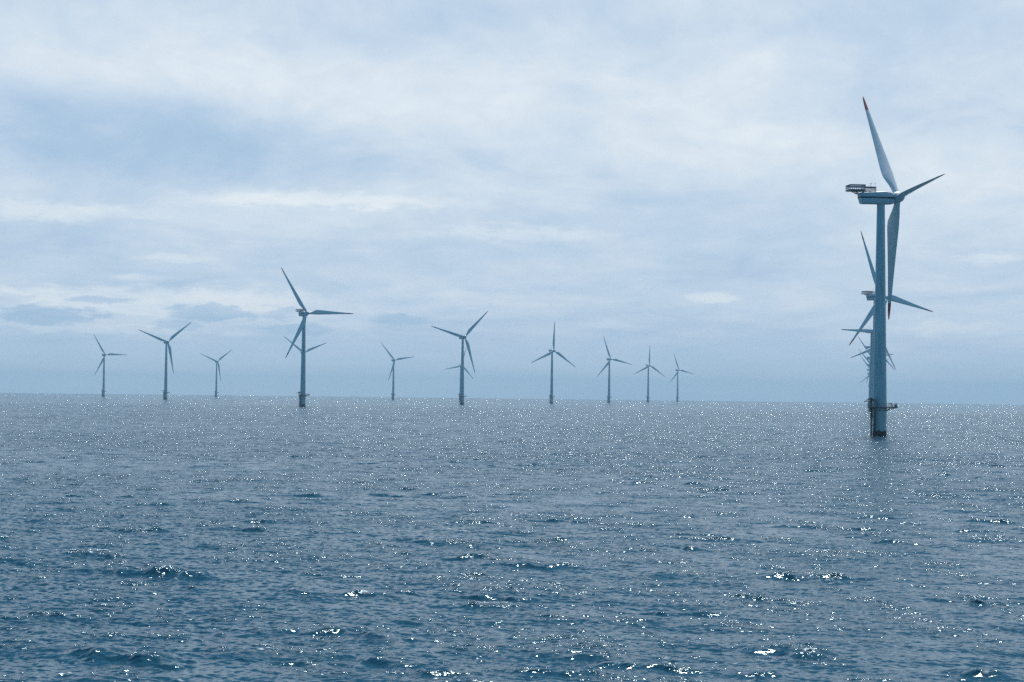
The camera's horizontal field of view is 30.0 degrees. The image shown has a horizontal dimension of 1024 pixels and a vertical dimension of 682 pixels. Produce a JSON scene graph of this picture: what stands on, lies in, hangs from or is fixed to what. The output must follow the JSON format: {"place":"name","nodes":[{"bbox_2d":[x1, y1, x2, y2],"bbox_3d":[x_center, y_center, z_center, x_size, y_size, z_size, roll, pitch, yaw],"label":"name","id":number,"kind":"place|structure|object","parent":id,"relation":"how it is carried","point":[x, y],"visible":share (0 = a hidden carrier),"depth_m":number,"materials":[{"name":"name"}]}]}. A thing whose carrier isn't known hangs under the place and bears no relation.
{"place":"outdoors","nodes":[
{"label":"outdoors","id":0,"kind":"place"},
{"bbox_2d":[0,393,1023,681],"bbox_3d":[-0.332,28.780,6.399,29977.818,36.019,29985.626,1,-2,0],"label":"sea","id":1,"kind":"structure","parent":0,"point":[256,539],"depth_m":144.87,"materials":[{"name":"liquid"}]},
{"bbox_2d":[94,335,123,396],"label":"wind turbine","id":2,"kind":"object","parent":1,"relation":"in","point":[103,391],"visible":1,"depth_m":3172.47,"materials":[{"name":"paint"}]},
{"bbox_2d":[138,322,190,399],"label":"wind turbine","id":3,"kind":"object","parent":1,"relation":"in","point":[166,342],"visible":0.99,"depth_m":2306.34,"materials":[{"name":"paint"}]},
{"bbox_2d":[200,351,229,396],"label":"wind turbine","id":4,"kind":"object","parent":1,"relation":"in","point":[216,362],"visible":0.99,"depth_m":3735.91,"materials":[{"name":"paint"}]},
{"bbox_2d":[284,336,324,351],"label":"wind turbine","id":5,"kind":"object","parent":1,"relation":"in","point":[309,349],"visible":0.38,"depth_m":2835.17,"materials":[{"name":"paint"}]},
{"bbox_2d":[281,267,352,406],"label":"wind turbine","id":6,"kind":"object","parent":1,"relation":"in","point":[304,313],"visible":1,"depth_m":1424.46,"materials":[{"name":"paint"}]},
{"bbox_2d":[382,344,410,399],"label":"wind turbine","id":7,"kind":"object","parent":1,"relation":"in","point":[393,360],"visible":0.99,"depth_m":3373.80,"materials":[{"name":"paint"}]},
{"bbox_2d":[432,311,487,403],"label":"wind turbine","id":8,"kind":"object","parent":1,"relation":"in","point":[461,394],"visible":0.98,"depth_m":1970.16,"materials":[{"name":"paint"}]},
{"bbox_2d":[447,350,472,393],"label":"wind turbine","id":9,"kind":"object","parent":1,"relation":"in","point":[460,371],"visible":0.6,"depth_m":3903.92,"materials":[{"name":"paint"}]},
{"bbox_2d":[531,322,574,402],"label":"wind turbine","id":10,"kind":"object","parent":1,"relation":"in","point":[551,381],"visible":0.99,"depth_m":2534.15,"materials":[{"name":"paint"}]},
{"bbox_2d":[599,336,631,402],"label":"wind turbine","id":11,"kind":"object","parent":1,"relation":"in","point":[605,366],"visible":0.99,"depth_m":3061.94,"materials":[{"name":"paint"}]},
{"bbox_2d":[635,349,664,401],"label":"wind turbine","id":12,"kind":"object","parent":1,"relation":"in","point":[646,367],"visible":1,"depth_m":3622.57,"materials":[{"name":"paint"}]},
{"bbox_2d":[670,355,691,401],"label":"wind turbine","id":13,"kind":"object","parent":1,"relation":"in","point":[678,370],"visible":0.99,"depth_m":4183.93,"materials":[{"name":"paint"}]},
{"bbox_2d":[841,299,895,410],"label":"wind turbine","id":14,"kind":"object","parent":1,"relation":"in","point":[871,348],"visible":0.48,"depth_m":1649.31,"materials":[{"name":"paint"}]},
{"bbox_2d":[851,344,894,382],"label":"wind turbine","id":15,"kind":"object","parent":1,"relation":"in","point":[867,350],"visible":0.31,"depth_m":2192.19,"materials":[{"name":"paint"}]},
{"bbox_2d":[859,338,892,380],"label":"wind turbine","id":16,"kind":"object","parent":1,"relation":"in","point":[869,355],"visible":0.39,"depth_m":2741.58,"materials":[{"name":"paint"}]},
{"bbox_2d":[849,232,932,417],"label":"wind turbine","id":17,"kind":"object","parent":1,"relation":"in","point":[870,297],"visible":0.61,"depth_m":1096.64,"materials":[{"name":"paint"}]},
{"bbox_2d":[846,97,944,436],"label":"wind turbine","id":18,"kind":"object","parent":1,"relation":"in","point":[881,200],"visible":1,"depth_m":554.16,"materials":[{"name":"paint"}]},
{"bbox_2d":[0,0,1023,404],"label":"sky","id":19,"kind":"structure","parent":0,"point":[668,178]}
]}

